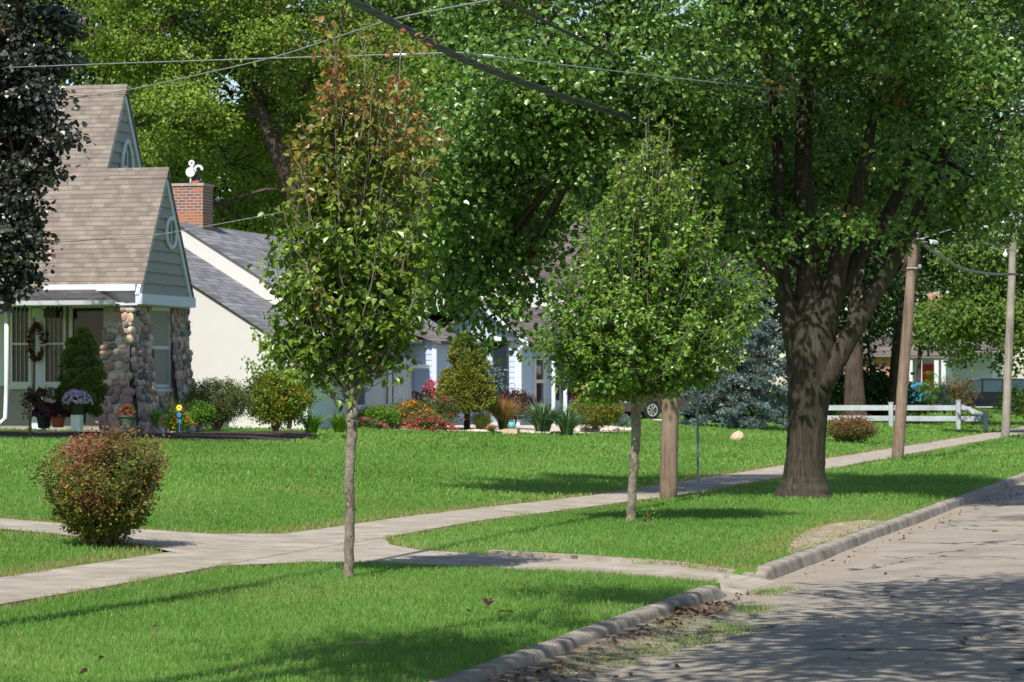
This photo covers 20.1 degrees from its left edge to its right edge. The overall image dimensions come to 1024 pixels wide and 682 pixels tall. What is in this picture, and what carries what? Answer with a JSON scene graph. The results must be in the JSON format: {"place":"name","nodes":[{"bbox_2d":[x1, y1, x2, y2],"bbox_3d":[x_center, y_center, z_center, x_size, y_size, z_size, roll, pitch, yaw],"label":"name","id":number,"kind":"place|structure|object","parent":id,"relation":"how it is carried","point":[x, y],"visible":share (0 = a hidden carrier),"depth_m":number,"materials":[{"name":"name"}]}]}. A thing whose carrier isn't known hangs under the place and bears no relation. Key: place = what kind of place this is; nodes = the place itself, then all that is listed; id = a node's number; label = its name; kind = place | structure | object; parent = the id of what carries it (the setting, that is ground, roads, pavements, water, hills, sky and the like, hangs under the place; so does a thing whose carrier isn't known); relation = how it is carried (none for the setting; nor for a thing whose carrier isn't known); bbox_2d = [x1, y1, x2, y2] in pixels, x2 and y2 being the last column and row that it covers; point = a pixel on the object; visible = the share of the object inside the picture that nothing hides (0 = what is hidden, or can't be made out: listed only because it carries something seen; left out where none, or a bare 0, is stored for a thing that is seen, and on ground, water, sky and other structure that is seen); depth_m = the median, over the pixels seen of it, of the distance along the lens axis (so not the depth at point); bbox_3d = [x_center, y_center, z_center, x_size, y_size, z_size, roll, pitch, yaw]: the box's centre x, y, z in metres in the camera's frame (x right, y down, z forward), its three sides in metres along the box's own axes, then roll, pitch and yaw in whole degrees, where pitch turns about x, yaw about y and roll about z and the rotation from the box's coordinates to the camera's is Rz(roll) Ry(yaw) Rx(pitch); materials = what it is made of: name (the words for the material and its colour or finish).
{"place":"outdoors","nodes":[
{"label":"outdoors","id":0,"kind":"place"},
{"bbox_2d":[0,518,330,553],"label":"front path","id":1,"kind":"structure","parent":0,"point":[184,542],"depth_m":30.28,"materials":[{"name":"concrete"}]},
{"bbox_2d":[485,394,523,429],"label":"ornamental grass","id":2,"kind":"object","parent":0,"point":[504,414],"depth_m":73.83,"materials":[{"name":"plant"}]},
{"bbox_2d":[0,392,1023,681],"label":"ground","id":3,"kind":"structure","parent":0,"point":[422,538],"depth_m":31.94,"materials":[{"name":"plant"}]},
{"bbox_2d":[18,385,58,436],"bbox_3d":[-8.961,1.353,54.867,0.732,1.062,0.685,0,-1,-2],"label":"maple sapling","id":4,"kind":"object","parent":3,"relation":"on","point":[34,398],"visible":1,"depth_m":54.79,"materials":[{"name":"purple plant"}]},
{"bbox_2d":[0,0,105,313],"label":"purple maple","id":5,"kind":"object","parent":3,"relation":"on","point":[26,119],"visible":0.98,"depth_m":52.85,"materials":[{"name":"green plant"}]},
{"bbox_2d":[46,402,70,427],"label":"potted plant","id":6,"kind":"object","parent":3,"relation":"on","point":[58,421],"visible":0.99,"depth_m":55.17,"materials":[{"name":"purple plant"}]},
{"bbox_2d":[61,388,93,430],"bbox_3d":[-8.260,1.295,54.989,0.620,0.815,0.606,0,-1,15],"label":"potted plant","id":7,"kind":"object","parent":3,"relation":"on","point":[77,405],"visible":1,"depth_m":54.88,"materials":[{"name":"purple plant"}]},
{"bbox_2d":[55,326,109,422],"bbox_3d":[-8.234,0.642,55.401,1.050,1.872,1.108,0,-1,15],"label":"dwarf spruce","id":8,"kind":"object","parent":3,"relation":"on","point":[91,372],"visible":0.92,"depth_m":55.22,"materials":[{"name":"green plant"}]},
{"bbox_2d":[24,421,176,548],"bbox_3d":[-4.043,1.443,28.656,1.430,1.307,1.345,1,-1,-43],"label":"bush","id":9,"kind":"object","parent":3,"relation":"on","point":[103,494],"visible":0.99,"depth_m":28.34,"materials":[{"name":"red plant"}]},
{"bbox_2d":[0,84,201,433],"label":"cottage","id":10,"kind":"structure","parent":3,"relation":"on","point":[130,302],"depth_m":61.61,"materials":[{"name":"beige"}]},
{"bbox_2d":[9,307,32,386],"bbox_3d":[-10.574,0.087,62.268,0.575,1.799,0.090,0,-1,15],"label":"window","id":11,"kind":"structure","parent":10,"relation":"in","point":[21,321],"depth_m":62.29,"materials":[{"name":"glass"}]},
{"bbox_2d":[25,321,47,362],"bbox_3d":[-10.204,0.026,62.118,0.502,0.915,0.265,0,-1,15],"label":"wreath","id":12,"kind":"object","parent":10,"relation":"attached to","point":[33,328],"visible":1,"depth_m":62.10,"materials":[{"name":"brown plant"}]},
{"bbox_2d":[31,308,42,428],"bbox_3d":[-10.196,0.593,62.182,0.256,2.600,0.060,0,-1,15],"label":"door","id":13,"kind":"structure","parent":10,"relation":"in","point":[37,313],"depth_m":62.17,"materials":[{"name":"white glass"}]},
{"bbox_2d":[40,306,66,386],"bbox_3d":[-9.813,0.083,62.068,0.609,1.799,0.090,0,-1,15],"label":"window","id":14,"kind":"structure","parent":10,"relation":"in","point":[55,329],"depth_m":62.11,"materials":[{"name":"glass"}]},
{"bbox_2d":[69,306,103,368],"bbox_3d":[-9.032,-0.040,61.865,1.022,1.500,0.090,0,-1,15],"label":"window","id":15,"kind":"structure","parent":10,"relation":"in","point":[91,317],"depth_m":61.91,"materials":[{"name":"glass"}]},
{"bbox_2d":[120,139,133,167],"bbox_3d":[-8.397,-3.933,63.177,0.090,0.975,0.690,0,-1,15],"label":"window","id":16,"kind":"structure","parent":10,"relation":"in","point":[127,158],"depth_m":63.16,"materials":[{"name":"glass"}]},
{"bbox_2d":[152,307,172,390],"bbox_3d":[-7.562,0.165,62.002,0.120,1.830,1.368,0,-1,15],"label":"window","id":17,"kind":"structure","parent":10,"relation":"in","point":[153,308],"depth_m":62.49,"materials":[{"name":"white paint"}]},
{"bbox_2d":[164,216,177,249],"bbox_3d":[-7.285,-2.309,61.876,0.090,0.728,0.660,0,-1,15],"label":"window","id":18,"kind":"structure","parent":10,"relation":"in","point":[171,240],"depth_m":61.87,"materials":[{"name":"glass"}]},
{"bbox_2d":[0,0,225,225],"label":"distant tree","id":19,"kind":"object","parent":3,"relation":"on","point":[99,80],"visible":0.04,"depth_m":116.06,"materials":[{"name":"green plant"}]},
{"bbox_2d":[117,403,135,426],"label":"potted plant","id":20,"kind":"object","parent":3,"relation":"on","point":[126,413],"visible":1,"depth_m":55.47,"materials":[{"name":"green plant"}]},
{"bbox_2d":[0,430,313,440],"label":"mulch bed","id":21,"kind":"object","parent":3,"relation":"on","point":[250,435],"visible":0.79,"depth_m":60.09,"materials":[{"name":"soil"}]},
{"bbox_2d":[32,401,50,427],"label":"potted plant","id":22,"kind":"object","parent":21,"relation":"on","point":[43,421],"visible":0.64,"depth_m":55.47,"materials":[{"name":"black plant"}]},
{"bbox_2d":[156,409,198,433],"bbox_3d":[-6.535,1.526,56.382,0.749,0.568,0.674,0,-1,15],"label":"yellow flower clump","id":23,"kind":"object","parent":21,"relation":"on","point":[169,423],"visible":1,"depth_m":56.29,"materials":[{"name":"green plant"}]},
{"bbox_2d":[183,398,216,426],"bbox_3d":[-6.213,1.410,57.602,0.717,0.593,0.678,0,-1,15],"label":"shrub","id":24,"kind":"object","parent":21,"relation":"on","point":[199,413],"visible":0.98,"depth_m":57.52,"materials":[{"name":"green plant"}]},
{"bbox_2d":[179,375,256,429],"bbox_3d":[-5.952,1.242,58.484,1.559,1.113,1.302,0,-1,-9],"label":"spirea shrub","id":25,"kind":"object","parent":21,"relation":"on","point":[237,394],"visible":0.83,"depth_m":58.29,"materials":[{"name":"green plant"}]},
{"bbox_2d":[240,308,284,390],"bbox_3d":[-5.327,0.538,61.993,1.157,2.516,0.818,0,-1,15],"label":"climbing vine","id":26,"kind":"object","parent":21,"relation":"on","point":[267,362],"visible":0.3,"depth_m":62.08,"materials":[{"name":"green plant"}]},
{"bbox_2d":[238,361,315,430],"bbox_3d":[-4.939,1.154,60.503,1.633,1.473,1.476,0,-1,15],"label":"spirea shrub","id":27,"kind":"object","parent":21,"relation":"on","point":[275,409],"visible":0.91,"depth_m":60.26,"materials":[{"name":"green plant"}]},
{"bbox_2d":[267,364,325,428],"bbox_3d":[-4.771,1.129,61.995,1.270,1.494,1.201,-1,-1,38],"label":"leafy shrub","id":28,"kind":"object","parent":21,"relation":"on","point":[306,404],"visible":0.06,"depth_m":61.93,"materials":[{"name":"green plant"}]},
{"bbox_2d":[296,409,331,432],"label":"daylily clump","id":29,"kind":"object","parent":21,"relation":"on","point":[311,425],"visible":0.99,"depth_m":60.66,"materials":[{"name":"green plant"}]},
{"bbox_2d":[17,0,462,238],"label":"background tree","id":30,"kind":"object","parent":3,"relation":"on","point":[196,113],"visible":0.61,"depth_m":85.71,"materials":[{"name":"green plant"}]},
{"bbox_2d":[122,0,373,268],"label":"distant tree","id":31,"kind":"object","parent":3,"relation":"on","point":[226,88],"visible":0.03,"depth_m":127.17,"materials":[{"name":"green plant"}]},
{"bbox_2d":[15,551,558,673],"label":"lawn leaves","id":32,"kind":"object","parent":3,"relation":"on","point":[83,670],"visible":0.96,"depth_m":17.95,"materials":[{"name":"brown plant"}]},
{"bbox_2d":[171,172,439,429],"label":"cream house","id":33,"kind":"structure","parent":3,"relation":"on","point":[231,294],"depth_m":70.35,"materials":[{"name":"paint"}]},
{"bbox_2d":[384,368,394,407],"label":"window","id":34,"kind":"structure","parent":33,"relation":"in","point":[389,390],"depth_m":73.84,"materials":[{"name":"white paint"}]},
{"bbox_2d":[321,409,359,431],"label":"daylily clump","id":35,"kind":"object","parent":3,"relation":"on","point":[339,423],"visible":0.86,"depth_m":62.17,"materials":[{"name":"green plant"}]},
{"bbox_2d":[247,13,453,578],"bbox_3d":[-1.328,-0.362,24.863,1.544,4.924,1.385,1,-1,-40],"label":"young tree","id":36,"kind":"object","parent":3,"relation":"on","point":[348,299],"visible":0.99,"depth_m":24.75,"materials":[{"name":"green plant"}]},
{"bbox_2d":[221,0,486,311],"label":"distant tree","id":37,"kind":"object","parent":3,"relation":"on","point":[399,14],"depth_m":129.18,"materials":[{"name":"green plant"}]},
{"bbox_2d":[345,414,388,429],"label":"pink flower clump","id":38,"kind":"object","parent":3,"relation":"on","point":[370,422],"visible":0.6,"depth_m":69.63,"materials":[{"name":"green plant"}]},
{"bbox_2d":[247,0,665,309],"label":"background tree","id":39,"kind":"object","parent":3,"relation":"on","point":[549,197],"visible":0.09,"depth_m":111.97,"materials":[{"name":"green plant"}]},
{"bbox_2d":[405,303,575,425],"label":"blue cottage","id":40,"kind":"structure","parent":3,"relation":"on","point":[532,380],"depth_m":79.66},
{"bbox_2d":[492,341,508,397],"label":"window","id":41,"kind":"structure","parent":40,"relation":"in","point":[502,352],"depth_m":79.65,"materials":[{"name":"glass"}]},
{"bbox_2d":[533,355,545,407],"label":"window","id":42,"kind":"structure","parent":40,"relation":"in","point":[539,373],"depth_m":81.82,"materials":[{"name":"white paint"}]},
{"bbox_2d":[221,538,775,594],"bbox_3d":[0.290,2.141,27.949,4.850,0.166,5.330,0,-1,15],"label":"driveway apron","id":43,"kind":"object","parent":3,"relation":"on","point":[379,549],"visible":0.83,"depth_m":27.12,"materials":[{"name":"concrete"}]},
{"bbox_2d":[394,423,626,432],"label":"gravel bed","id":44,"kind":"object","parent":3,"relation":"on","point":[528,427],"visible":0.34,"depth_m":77.00,"materials":[{"name":"gravel"}]},
{"bbox_2d":[357,400,402,428],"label":"juniper","id":45,"kind":"object","parent":44,"relation":"on","point":[391,417],"visible":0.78,"depth_m":70.17,"materials":[{"name":"green plant"}]},
{"bbox_2d":[384,394,439,426],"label":"golden flower clump","id":46,"kind":"object","parent":44,"relation":"on","point":[410,406],"visible":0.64,"depth_m":71.37,"materials":[{"name":"orange plant"}]},
{"bbox_2d":[411,379,438,409],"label":"cockscomb","id":47,"kind":"object","parent":44,"relation":"on","point":[423,395],"visible":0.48,"depth_m":73.31,"materials":[{"name":"pink plant"}]},
{"bbox_2d":[394,408,458,431],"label":"coral flower clump","id":48,"kind":"object","parent":44,"relation":"on","point":[417,421],"visible":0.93,"depth_m":70.38,"materials":[{"name":"red plant"}]},
{"bbox_2d":[428,390,466,426],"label":"rose bush","id":49,"kind":"object","parent":44,"relation":"on","point":[447,409],"visible":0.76,"depth_m":72.09,"materials":[{"name":"green plant"}]},
{"bbox_2d":[434,331,498,429],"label":"dwarf spruce","id":50,"kind":"object","parent":44,"relation":"on","point":[469,384],"visible":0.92,"depth_m":72.58,"materials":[{"name":"green plant"}]},
{"bbox_2d":[465,408,496,429],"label":"ornamental grass","id":51,"kind":"object","parent":44,"relation":"on","point":[480,421],"depth_m":72.45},
{"bbox_2d":[477,360,509,415],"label":"shrub","id":52,"kind":"object","parent":44,"relation":"on","point":[494,372],"visible":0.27,"depth_m":76.20,"materials":[{"name":"green plant"}]},
{"bbox_2d":[467,429,560,433],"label":"gravel","id":53,"kind":"structure","parent":44,"relation":"on","point":[500,431],"depth_m":72.34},
{"bbox_2d":[512,398,568,431],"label":"yucca","id":54,"kind":"object","parent":53,"relation":"on","point":[538,422],"visible":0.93,"depth_m":72.96,"materials":[{"name":"green plant"}]},
{"bbox_2d":[488,385,542,423],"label":"barberry","id":55,"kind":"object","parent":44,"relation":"on","point":[523,400],"visible":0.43,"depth_m":75.61,"materials":[{"name":"red plant"}]},
{"bbox_2d":[563,396,629,429],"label":"box shrub","id":56,"kind":"object","parent":44,"relation":"on","point":[608,414],"visible":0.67,"depth_m":76.18,"materials":[{"name":"green plant"}]},
{"bbox_2d":[420,0,655,263],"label":"distant tree","id":57,"kind":"object","parent":3,"relation":"on","point":[626,42],"visible":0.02,"depth_m":144.21,"materials":[{"name":"green plant"}]},
{"bbox_2d":[540,406,593,435],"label":"yucca","id":58,"kind":"object","parent":3,"relation":"on","point":[566,422],"visible":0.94,"depth_m":72.61,"materials":[{"name":"green plant"}]},
{"bbox_2d":[383,550,754,594],"bbox_3d":[0.883,2.236,26.588,3.773,0.434,1.962,-1,-1,32],"label":"apron edging","id":59,"kind":"object","parent":3,"relation":"on","point":[588,557],"visible":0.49,"depth_m":27.52,"materials":[{"name":"concrete"}]},
{"bbox_2d":[455,222,698,333],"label":"roof","id":60,"kind":"structure","parent":3,"relation":"on","point":[544,274],"depth_m":101.63,"materials":[{"name":"grey"}]},
{"bbox_2d":[430,585,726,681],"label":"kerb","id":61,"kind":"structure","parent":3,"relation":"on","point":[503,664],"depth_m":19.67,"materials":[{"name":"concrete"}]},
{"bbox_2d":[524,105,777,521],"bbox_3d":[1.669,-0.297,34.970,2.514,5.101,2.466,1,-1,-45],"label":"young tree","id":62,"kind":"object","parent":3,"relation":"on","point":[634,342],"visible":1,"depth_m":34.69,"materials":[{"name":"green plant"}]},
{"bbox_2d":[547,0,783,347],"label":"distant tree","id":63,"kind":"object","parent":3,"relation":"on","point":[682,19],"visible":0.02,"depth_m":149.34,"materials":[{"name":"green plant"}]},
{"bbox_2d":[659,31,691,499],"bbox_3d":[2.393,-1.036,41.990,0.515,6.925,0.283,0,-1,15],"label":"utility pole","id":64,"kind":"object","parent":3,"relation":"on","point":[669,452],"visible":0.24,"depth_m":41.88,"materials":[{"name":"brown wood"}]},
{"bbox_2d":[63,0,491,99],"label":"service wire","id":65,"kind":"object","parent":64,"relation":"attached to","point":[294,50],"visible":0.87,"depth_m":40.64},
{"bbox_2d":[619,380,741,419],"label":"parked car","id":66,"kind":"object","parent":3,"relation":"on","point":[648,412],"visible":0.25,"depth_m":94.57,"materials":[{"name":"grey paint"}]},
{"bbox_2d":[350,0,1023,499],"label":"street tree","id":67,"kind":"object","parent":3,"relation":"on","point":[514,122],"visible":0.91,"depth_m":41.59,"materials":[{"name":"green plant"}]},
{"bbox_2d":[679,251,787,427],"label":"blue spruce","id":68,"kind":"object","parent":3,"relation":"on","point":[732,416],"visible":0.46,"depth_m":88.94,"materials":[{"name":"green plant"}]},
{"bbox_2d":[635,0,865,355],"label":"distant tree","id":69,"kind":"object","parent":3,"relation":"on","point":[752,73],"visible":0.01,"depth_m":164.64,"materials":[{"name":"green plant"}]},
{"bbox_2d":[573,22,942,404],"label":"background tree","id":70,"kind":"object","parent":3,"relation":"on","point":[732,65],"visible":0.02,"depth_m":117.04,"materials":[{"name":"green plant"}]},
{"bbox_2d":[788,520,881,554],"bbox_3d":[3.451,2.178,32.563,0.560,0.012,7.600,0,-1,15],"label":"dirt patch","id":71,"kind":"object","parent":3,"relation":"on","point":[840,526],"visible":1,"depth_m":33.06,"materials":[{"name":"soil"}]},
{"bbox_2d":[753,187,942,415],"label":"background tree","id":72,"kind":"object","parent":3,"relation":"on","point":[854,378],"visible":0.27,"depth_m":108.19,"materials":[{"name":"green plant"}]},
{"bbox_2d":[826,412,879,442],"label":"rust shrub","id":73,"kind":"object","parent":3,"relation":"on","point":[846,429],"visible":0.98,"depth_m":79.71,"materials":[{"name":"brown plant"}]},
{"bbox_2d":[755,7,990,332],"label":"distant tree","id":74,"kind":"object","parent":3,"relation":"on","point":[933,282],"visible":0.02,"depth_m":182.42,"materials":[{"name":"green plant"}]},
{"bbox_2d":[863,334,892,377],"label":"brick house","id":75,"kind":"structure","parent":3,"relation":"on","point":[880,355],"depth_m":149.97,"materials":[{"name":"brown"}]},
{"bbox_2d":[838,364,923,415],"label":"dark hedge","id":76,"kind":"object","parent":3,"relation":"on","point":[880,412],"visible":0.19,"depth_m":113.47,"materials":[{"name":"green plant"}]},
{"bbox_2d":[750,473,1023,579],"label":"kerb","id":77,"kind":"structure","parent":3,"relation":"on","point":[782,566],"depth_m":33.50,"materials":[{"name":"concrete"}]},
{"bbox_2d":[754,2,1023,421],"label":"background tree","id":78,"kind":"object","parent":3,"relation":"on","point":[894,368],"visible":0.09,"depth_m":111.84,"materials":[{"name":"green plant"}]},
{"bbox_2d":[891,232,923,457],"bbox_3d":[8.855,0.152,64.779,0.759,5.193,0.297,0,-1,9],"label":"utility pole","id":79,"kind":"object","parent":3,"relation":"on","point":[898,443],"visible":0.9,"depth_m":64.71,"materials":[{"name":"brown wood"}]},
{"bbox_2d":[918,237,1018,275],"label":"cable bundle","id":80,"kind":"object","parent":79,"relation":"attached to","point":[937,254],"visible":0.94,"depth_m":77.98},
{"bbox_2d":[827,400,988,430],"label":"rail fence","id":81,"kind":"object","parent":3,"relation":"on","point":[958,418],"visible":0.67,"depth_m":103.97,"materials":[{"name":"paint"}]},
{"bbox_2d":[919,371,944,411],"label":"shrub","id":82,"kind":"object","parent":3,"relation":"on","point":[933,390],"visible":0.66,"depth_m":127.92,"materials":[{"name":"green plant"}]},
{"bbox_2d":[873,271,1007,381],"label":"background tree","id":83,"kind":"object","parent":3,"relation":"on","point":[922,339],"visible":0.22,"depth_m":149.79,"materials":[{"name":"green plant"}]},
{"bbox_2d":[933,382,953,413],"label":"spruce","id":84,"kind":"object","parent":3,"relation":"on","point":[944,389],"visible":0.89,"depth_m":117.90,"materials":[{"name":"green plant"}]},
{"bbox_2d":[909,293,1004,389],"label":"porch house","id":85,"kind":"structure","parent":3,"relation":"on","point":[934,363],"depth_m":161.62,"materials":[{"name":"white paint"}]},
{"bbox_2d":[935,370,981,415],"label":"twiggy shrub","id":86,"kind":"object","parent":3,"relation":"on","point":[958,393],"visible":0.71,"depth_m":127.84,"materials":[{"name":"brown plant"}]},
{"bbox_2d":[898,4,1023,330],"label":"distant tree","id":87,"kind":"object","parent":3,"relation":"on","point":[982,176],"depth_m":188.97,"materials":[{"name":"green plant"}]},
{"bbox_2d":[914,125,1023,383],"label":"background tree","id":88,"kind":"object","parent":3,"relation":"on","point":[983,317],"visible":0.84,"depth_m":98.09,"materials":[{"name":"green plant"}]},
{"bbox_2d":[922,19,1023,282],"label":"distant tree","id":89,"kind":"object","parent":3,"relation":"on","point":[1013,114],"visible":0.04,"depth_m":174.22,"materials":[{"name":"green plant"}]},
{"bbox_2d":[954,406,996,425],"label":"hedge","id":90,"kind":"object","parent":3,"relation":"on","point":[962,413],"visible":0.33,"depth_m":107.81,"materials":[{"name":"green plant"}]},
{"bbox_2d":[960,378,1023,412],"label":"parked car","id":91,"kind":"object","parent":3,"relation":"on","point":[988,388],"visible":0.17,"depth_m":149.05,"materials":[{"name":"black paint"}]},
{"bbox_2d":[990,382,1023,418],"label":"understory shrub","id":92,"kind":"object","parent":3,"relation":"on","point":[1017,401],"visible":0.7,"depth_m":117.72,"materials":[{"name":"green plant"}]},
{"bbox_2d":[1001,199,1020,437],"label":"utility pole","id":93,"kind":"object","parent":3,"relation":"on","point":[1007,389],"visible":0.67,"depth_m":90.41,"materials":[{"name":"grey wood"}]},
{"bbox_2d":[0,427,1023,607],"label":"sidewalk","id":94,"kind":"structure","parent":0,"point":[19,588],"depth_m":31.33,"materials":[{"name":"concrete"}]},
{"bbox_2d":[55,0,1023,391],"label":"sky","id":95,"kind":"structure","parent":0,"point":[233,83],"materials":[{"name":"white"}]},
{"bbox_2d":[694,359,700,490],"bbox_3d":[2.867,1.125,44.519,0.054,2.400,0.619,0,-1,12],"label":"sign post","id":96,"kind":"object","parent":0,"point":[697,439],"visible":0.3,"depth_m":44.38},
{"bbox_2d":[483,482,1023,681],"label":"road","id":97,"kind":"structure","parent":0,"point":[917,621],"depth_m":21.57,"materials":[{"name":"asphalt"}]},
{"bbox_2d":[542,584,803,679],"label":"gutter weeds","id":98,"kind":"object","parent":97,"relation":"on","point":[729,628],"visible":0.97,"depth_m":20.60,"materials":[{"name":"green plant"}]},
{"bbox_2d":[672,604,728,616],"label":"dry leaves","id":99,"kind":"object","parent":97,"relation":"on","point":[704,607],"visible":0.99,"depth_m":22.21,"materials":[{"name":"brown plant"}]},
{"bbox_2d":[493,488,1021,681],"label":"leaf litter","id":100,"kind":"object","parent":97,"relation":"on","point":[669,617],"visible":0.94,"depth_m":20.25,"materials":[{"name":"plant"}]},
{"bbox_3d":[-3.785,-1.352,18.779,0.378,6.851,0.284,0,-1,15],"label":"utility pole","id":101,"kind":"object","parent":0,"visible":0},
{"bbox_2d":[346,0,661,124],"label":"cable bundle","id":102,"kind":"object","parent":101,"relation":"attached to","point":[383,17],"visible":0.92,"depth_m":32.24,"materials":[{"name":"rubber"}]},
{"bbox_2d":[1,52,458,67],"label":"service wire","id":103,"kind":"object","parent":102,"relation":"attached to","point":[220,59],"visible":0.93,"depth_m":39.72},
{"bbox_2d":[459,52,1023,113],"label":"service wire","id":104,"kind":"object","parent":102,"relation":"attached to","point":[644,74],"visible":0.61,"depth_m":35.92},
{"bbox_2d":[499,0,654,71],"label":"cable pair","id":105,"kind":"object","parent":101,"relation":"attached to","point":[523,10],"visible":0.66,"depth_m":35.70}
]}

